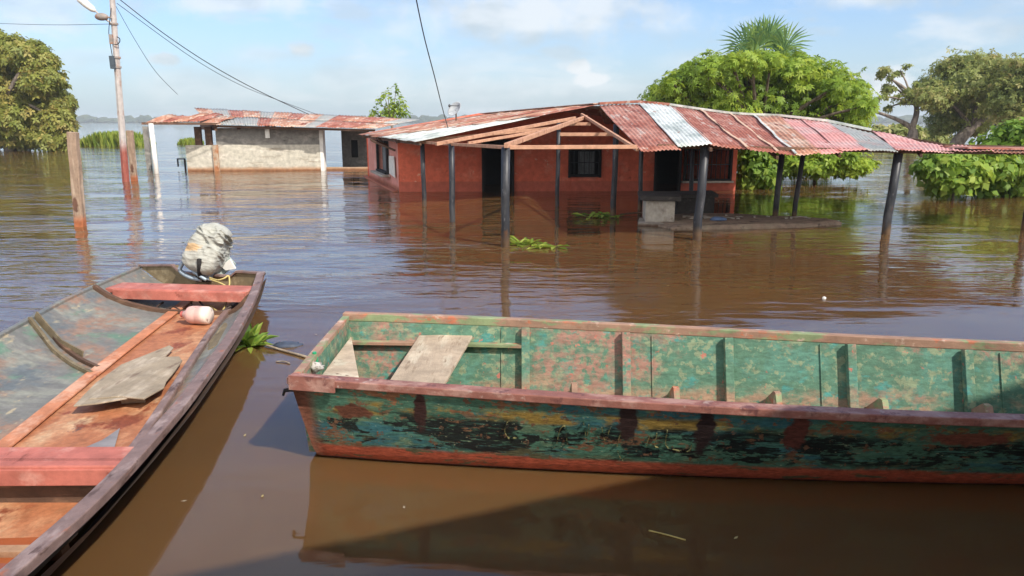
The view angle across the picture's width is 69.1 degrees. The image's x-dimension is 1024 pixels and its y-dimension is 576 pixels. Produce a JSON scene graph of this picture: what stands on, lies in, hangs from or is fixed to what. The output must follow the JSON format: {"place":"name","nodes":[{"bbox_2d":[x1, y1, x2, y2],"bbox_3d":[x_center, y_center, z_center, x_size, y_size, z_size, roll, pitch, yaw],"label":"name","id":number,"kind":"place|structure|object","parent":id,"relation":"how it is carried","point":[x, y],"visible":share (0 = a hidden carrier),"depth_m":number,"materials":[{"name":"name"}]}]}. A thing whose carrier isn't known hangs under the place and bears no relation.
{"place":"outdoors","nodes":[
{"label":"outdoors","id":0,"kind":"place"},
{"bbox_2d":[0,123,1023,575],"bbox_3d":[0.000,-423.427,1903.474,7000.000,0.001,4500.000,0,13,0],"label":"water","id":1,"kind":"structure","parent":0,"point":[324,251],"depth_m":8.03,"materials":[{"name":"brown liquid"}]},
{"bbox_2d":[0,28,82,151],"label":"broadleaf tree","id":2,"kind":"object","parent":1,"relation":"in","point":[37,111],"visible":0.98,"depth_m":50.15,"materials":[{"name":"green plant"}]},
{"bbox_2d":[66,132,86,226],"bbox_3d":[-8.424,-1.796,14.430,0.293,2.419,0.140,0,13,0],"label":"wooden post","id":3,"kind":"object","parent":1,"relation":"in","point":[76,175],"visible":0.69,"depth_m":14.31,"materials":[{"name":"brown wood"}]},
{"bbox_2d":[77,0,129,181],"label":"utility pole","id":4,"kind":"object","parent":1,"relation":"in","point":[114,59],"visible":0.98,"depth_m":24.59,"materials":[{"name":"white paint"}]},
{"bbox_2d":[0,23,98,24],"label":"telephone wire","id":5,"kind":"object","parent":4,"relation":"attached to","point":[43,24],"visible":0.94,"depth_m":28.73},
{"bbox_2d":[116,7,177,94],"bbox_3d":[-12.983,-8.427,26.806,0.198,2.687,4.008,0,13,0],"label":"telephone wire","id":6,"kind":"object","parent":4,"relation":"attached to","point":[146,58],"visible":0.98,"depth_m":26.36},
{"bbox_2d":[80,130,156,145],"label":"reed clump","id":7,"kind":"object","parent":1,"relation":"on","point":[104,138],"visible":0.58,"depth_m":61.68,"materials":[{"name":"green plant"}]},
{"bbox_2d":[126,130,137,180],"bbox_3d":[-13.079,-4.260,25.676,0.234,2.313,0.140,0,13,0],"label":"wooden post","id":8,"kind":"object","parent":1,"relation":"in","point":[132,155],"visible":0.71,"depth_m":25.56,"materials":[{"name":"brown wood"}]},
{"bbox_2d":[0,264,265,575],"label":"wooden longboat","id":9,"kind":"object","parent":1,"relation":"on","point":[68,470],"visible":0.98,"depth_m":5.34,"materials":[{"name":"brown paint"}]},
{"bbox_2d":[74,345,172,406],"bbox_3d":[-2.977,0.653,5.807,0.332,0.052,1.488,-3,13,-11],"label":"plywood sheet","id":10,"kind":"object","parent":9,"relation":"on","point":[109,378],"visible":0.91,"depth_m":5.64,"materials":[{"name":"beige wood"}]},
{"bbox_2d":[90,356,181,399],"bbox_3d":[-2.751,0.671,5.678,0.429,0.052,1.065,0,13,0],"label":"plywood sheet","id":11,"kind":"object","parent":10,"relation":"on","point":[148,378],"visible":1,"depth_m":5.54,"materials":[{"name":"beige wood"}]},
{"bbox_2d":[121,398,144,403],"bbox_3d":[-2.733,0.785,5.356,0.202,0.050,0.121,-2,13,-11],"label":"wood block","id":12,"kind":"object","parent":9,"relation":"on","point":[128,400],"depth_m":5.30,"materials":[{"name":"brown wood"}]},
{"bbox_2d":[156,301,192,308],"bbox_3d":[-3.521,0.175,7.882,0.566,0.149,0.268,6,14,24],"label":"fuel hose","id":13,"kind":"object","parent":9,"relation":"on","point":[170,307],"visible":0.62,"depth_m":7.95,"materials":[{"name":"black rubber"}]},
{"bbox_2d":[180,306,213,324],"bbox_3d":[-3.145,0.267,7.400,0.311,0.180,0.180,2,13,10],"label":"plastic jug","id":14,"kind":"object","parent":9,"relation":"on","point":[198,314],"visible":1,"depth_m":7.33,"materials":[{"name":"white plastic"}]},
{"bbox_2d":[178,223,235,281],"bbox_3d":[-3.549,-0.199,8.697,0.590,1.134,0.611,0,13,0],"label":"outboard motor","id":15,"kind":"object","parent":9,"relation":"attached to","point":[206,254],"visible":0.99,"depth_m":8.46,"materials":[{"name":"grey metal"}]},
{"bbox_2d":[209,275,229,284],"bbox_3d":[-3.327,-0.077,8.450,0.278,0.112,0.175,0,13,0],"label":"yellow rope","id":16,"kind":"object","parent":15,"relation":"attached to","point":[216,280],"visible":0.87,"depth_m":8.47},
{"bbox_2d":[204,302,226,309],"bbox_3d":[-3.203,0.165,7.997,0.273,0.107,0.571,-4,13,-16],"label":"yellow rope","id":17,"kind":"object","parent":9,"relation":"on","point":[212,307],"visible":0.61,"depth_m":7.96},
{"bbox_2d":[199,301,232,310],"bbox_3d":[-3.189,0.158,7.877,0.441,0.163,0.166,5,14,22],"label":"fuel hose","id":18,"kind":"object","parent":9,"relation":"on","point":[201,303],"visible":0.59,"depth_m":7.85,"materials":[{"name":"black rubber"}]},
{"bbox_2d":[177,137,203,144],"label":"reed clump","id":19,"kind":"object","parent":1,"relation":"on","point":[188,141],"visible":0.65,"depth_m":66.02,"materials":[{"name":"green plant"}]},
{"bbox_2d":[235,322,277,352],"bbox_3d":[-2.346,0.433,6.718,0.398,0.217,0.479,10,16,37],"label":"floating plant","id":20,"kind":"object","parent":1,"relation":"on","point":[251,337],"visible":0.89,"depth_m":6.76,"materials":[{"name":"green plant"}]},
{"bbox_2d":[141,108,419,173],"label":"grey block house","id":21,"kind":"structure","parent":1,"relation":"in","point":[262,145],"depth_m":30.88,"materials":[{"name":"beige paint"}]},
{"bbox_2d":[120,0,308,114],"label":"service cable","id":22,"kind":"object","parent":21,"relation":"attached to","point":[207,62],"visible":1,"depth_m":27.26,"materials":[{"name":"black rubber"}]},
{"bbox_2d":[117,3,317,114],"bbox_3d":[-10.949,-8.706,29.859,0.229,3.680,10.913,5,14,23],"label":"service cable","id":23,"kind":"object","parent":21,"relation":"attached to","point":[201,63],"visible":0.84,"depth_m":28.08,"materials":[{"name":"black rubber"}]},
{"bbox_2d":[351,140,357,156],"bbox_3d":[-7.297,-6.476,34.585,0.334,0.801,0.030,0,13,0],"label":"window","id":24,"kind":"structure","parent":21,"relation":"in","point":[354,143],"depth_m":34.57,"materials":[{"name":"black glass"}]},
{"bbox_2d":[260,342,306,357],"bbox_3d":[-2.061,0.549,6.642,0.689,0.032,0.025,9,15,35],"label":"floating stick","id":25,"kind":"object","parent":1,"relation":"on","point":[286,351],"visible":0.89,"depth_m":6.59,"materials":[{"name":"brown wood"}]},
{"bbox_2d":[368,83,412,127],"bbox_3d":[-6.388,-8.459,39.076,2.347,4.464,1.150,0,13,0],"label":"twiggy sapling","id":26,"kind":"object","parent":1,"relation":"on","point":[393,112],"visible":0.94,"depth_m":38.79,"materials":[{"name":"green plant"}]},
{"bbox_2d":[510,235,542,246],"bbox_3d":[0.239,-0.784,12.350,0.638,0.136,0.560,0,13,0],"label":"floating plant","id":27,"kind":"object","parent":1,"relation":"on","point":[513,239],"visible":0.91,"depth_m":12.37,"materials":[{"name":"green plant"}]},
{"bbox_2d":[526,242,568,249],"bbox_3d":[0.578,-0.704,12.148,0.720,0.067,0.612,0,13,0],"label":"floating plant","id":28,"kind":"object","parent":1,"relation":"on","point":[541,245],"visible":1,"depth_m":12.02,"materials":[{"name":"green plant"}]},
{"bbox_2d":[573,212,622,219],"bbox_3d":[1.838,-1.561,15.856,1.153,0.122,0.796,0,13,0],"label":"floating plant","id":29,"kind":"object","parent":1,"relation":"on","point":[603,214],"visible":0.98,"depth_m":15.83,"materials":[{"name":"green plant"}]},
{"bbox_2d":[620,212,641,214],"bbox_3d":[2.699,-1.613,16.224,0.669,0.068,0.294,4,13,17],"label":"floating stick","id":30,"kind":"object","parent":1,"relation":"on","point":[631,213],"visible":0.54,"depth_m":16.28,"materials":[{"name":"brown wood"}]},
{"bbox_2d":[282,311,1023,484],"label":"green plank boat","id":31,"kind":"object","parent":1,"relation":"on","point":[600,396],"visible":0.98,"depth_m":4.35,"materials":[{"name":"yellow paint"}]},
{"bbox_2d":[311,362,324,372],"bbox_3d":[-1.211,0.488,4.597,0.106,0.071,0.080,0,13,0],"label":"white rag","id":32,"kind":"object","parent":31,"relation":"on","point":[317,367],"visible":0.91,"depth_m":4.57,"materials":[{"name":"fabric"}]},
{"bbox_2d":[322,337,358,376],"bbox_3d":[-1.190,0.490,5.046,0.256,0.039,1.148,-3,13,-15],"label":"end deck board","id":33,"kind":"object","parent":31,"relation":"on","point":[343,362],"visible":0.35,"depth_m":4.92,"materials":[{"name":"beige wood"}]},
{"bbox_2d":[390,335,471,383],"bbox_3d":[-0.542,0.500,4.992,0.402,0.025,1.343,1,13,4],"label":"seat plank","id":34,"kind":"object","parent":31,"relation":"on","point":[432,358],"visible":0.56,"depth_m":5.04,"materials":[{"name":"beige wood"}]},
{"bbox_2d":[638,191,681,225],"bbox_3d":[3.057,-1.413,15.072,1.024,0.982,1.242,2,13,8],"label":"concrete wash counter","id":35,"kind":"object","parent":1,"relation":"in","point":[658,207],"visible":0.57,"depth_m":14.65,"materials":[{"name":"grey concrete"}]},
{"bbox_2d":[649,530,685,540],"bbox_3d":[0.767,1.222,3.680,0.186,0.010,0.008,7,14,27],"label":"floating stick","id":36,"kind":"object","parent":1,"relation":"on","point":[667,535],"visible":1,"depth_m":3.68,"materials":[{"name":"wood"}]},
{"bbox_2d":[359,100,1023,246],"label":"red house","id":37,"kind":"structure","parent":1,"relation":"on","point":[640,146],"depth_m":17.93,"materials":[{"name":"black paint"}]},
{"bbox_2d":[376,140,388,173],"bbox_3d":[-4.165,-4.278,24.183,0.270,1.020,2.227,-4,13,-18],"label":"window","id":38,"kind":"structure","parent":37,"relation":"in","point":[385,151],"depth_m":24.64,"materials":[{"name":"black metal"}]},
{"bbox_2d":[416,0,447,127],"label":"drop cable","id":39,"kind":"object","parent":37,"relation":"attached to","point":[430,59],"visible":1,"depth_m":15.23,"materials":[{"name":"black rubber"}]},
{"bbox_2d":[448,102,460,120],"bbox_3d":[-1.845,-5.654,23.784,0.446,0.594,0.429,0,13,0],"label":"satellite dish","id":40,"kind":"object","parent":37,"relation":"on","point":[454,108],"visible":1,"depth_m":23.84,"materials":[{"name":"white metal"}]},
{"bbox_2d":[568,149,601,177],"bbox_3d":[2.127,-3.671,21.787,0.964,0.860,0.200,-1,13,-3],"label":"window","id":41,"kind":"structure","parent":37,"relation":"in","point":[599,162],"depth_m":21.76,"materials":[{"name":"black paint"}]},
{"bbox_2d":[683,149,733,180],"bbox_3d":[5.780,-3.645,21.988,1.439,0.999,0.200,-1,13,-3],"label":"window","id":42,"kind":"structure","parent":37,"relation":"in","point":[730,165],"depth_m":21.98,"materials":[{"name":"black paint"}]},
{"bbox_2d":[675,190,718,213],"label":"sooty stove block","id":43,"kind":"structure","parent":1,"relation":"on","point":[687,203],"depth_m":15.98,"materials":[{"name":"concrete"}]},
{"bbox_2d":[658,213,841,229],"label":"broken floor slab","id":44,"kind":"structure","parent":1,"relation":"on","point":[745,221],"depth_m":14.53,"materials":[{"name":"grey concrete"}]},
{"bbox_2d":[710,216,726,220],"bbox_3d":[4.081,-1.358,14.697,0.344,0.111,0.218,0,13,0],"label":"rag","id":45,"kind":"object","parent":44,"relation":"on","point":[716,218],"visible":0.81,"depth_m":14.63,"materials":[{"name":"blue fabric"}]},
{"bbox_2d":[683,214,809,218],"bbox_3d":[4.776,-1.443,15.213,2.573,0.060,0.651,0,13,0],"label":"rubble","id":46,"kind":"object","parent":44,"relation":"on","point":[706,217],"visible":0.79,"depth_m":15.16,"materials":[{"name":"concrete"}]},
{"bbox_2d":[637,45,881,172],"bbox_3d":[8.914,-5.856,27.073,9.388,5.624,6.734,0,13,0],"label":"lime green tree","id":47,"kind":"object","parent":1,"relation":"on","point":[771,82],"visible":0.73,"depth_m":25.29,"materials":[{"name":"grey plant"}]},
{"bbox_2d":[735,150,783,189],"bbox_3d":[7.445,-3.597,22.561,1.563,1.816,1.272,4,13,18],"label":"dark creeper bush","id":48,"kind":"object","parent":1,"relation":"on","point":[756,170],"visible":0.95,"depth_m":22.23,"materials":[{"name":"green plant"}]},
{"bbox_2d":[718,13,813,55],"bbox_3d":[10.629,-7.902,31.962,3.903,7.500,1.750,-2,13,-10],"label":"fan palm","id":49,"kind":"object","parent":1,"relation":"in","point":[769,34],"visible":0.6,"depth_m":31.23,"materials":[{"name":"green plant"}]},
{"bbox_2d":[770,152,881,182],"bbox_3d":[10.383,-3.993,24.538,4.334,1.702,2.591,0,13,0],"label":"waterside bush","id":50,"kind":"object","parent":1,"relation":"on","point":[845,165],"visible":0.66,"depth_m":23.91,"materials":[{"name":"green plant"}]},
{"bbox_2d":[872,123,951,143],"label":"distant thicket","id":51,"kind":"object","parent":1,"relation":"on","point":[899,129],"visible":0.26,"depth_m":57.67,"materials":[{"name":"green plant"}]},
{"bbox_2d":[874,46,1009,143],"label":"dusty spreading tree","id":52,"kind":"object","parent":1,"relation":"on","point":[949,104],"visible":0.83,"depth_m":48.23,"materials":[{"name":"green plant"}]},
{"bbox_2d":[908,143,998,199],"bbox_3d":[11.583,-2.886,19.432,2.765,1.757,1.797,-11,17,-40],"label":"broad leaved shrub","id":53,"kind":"object","parent":1,"relation":"on","point":[946,176],"visible":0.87,"depth_m":19.01,"materials":[{"name":"green plant"}]},
{"bbox_2d":[965,117,1023,197],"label":"broad leaved shrub","id":54,"kind":"object","parent":1,"relation":"on","point":[1009,179],"visible":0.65,"depth_m":19.80,"materials":[{"name":"green plant"}]},
{"bbox_2d":[976,52,1023,127],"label":"dusty spreading tree","id":55,"kind":"object","parent":1,"relation":"on","point":[1007,102],"visible":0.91,"depth_m":44.27,"materials":[{"name":"green plant"}]},
{"bbox_2d":[0,0,1023,118],"label":"sky","id":56,"kind":"structure","parent":0,"point":[332,57],"materials":[{"name":"blue"}]},
{"bbox_3d":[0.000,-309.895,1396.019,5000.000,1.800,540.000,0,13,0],"label":"far bank","id":57,"kind":"structure","parent":0,"visible":0},
{"bbox_2d":[76,114,927,122],"bbox_3d":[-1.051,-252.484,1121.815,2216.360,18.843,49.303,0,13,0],"label":"bank trees","id":58,"kind":"object","parent":57,"relation":"on","point":[147,118],"visible":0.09,"depth_m":1109.38,"materials":[{"name":"green plant"}]}
]}

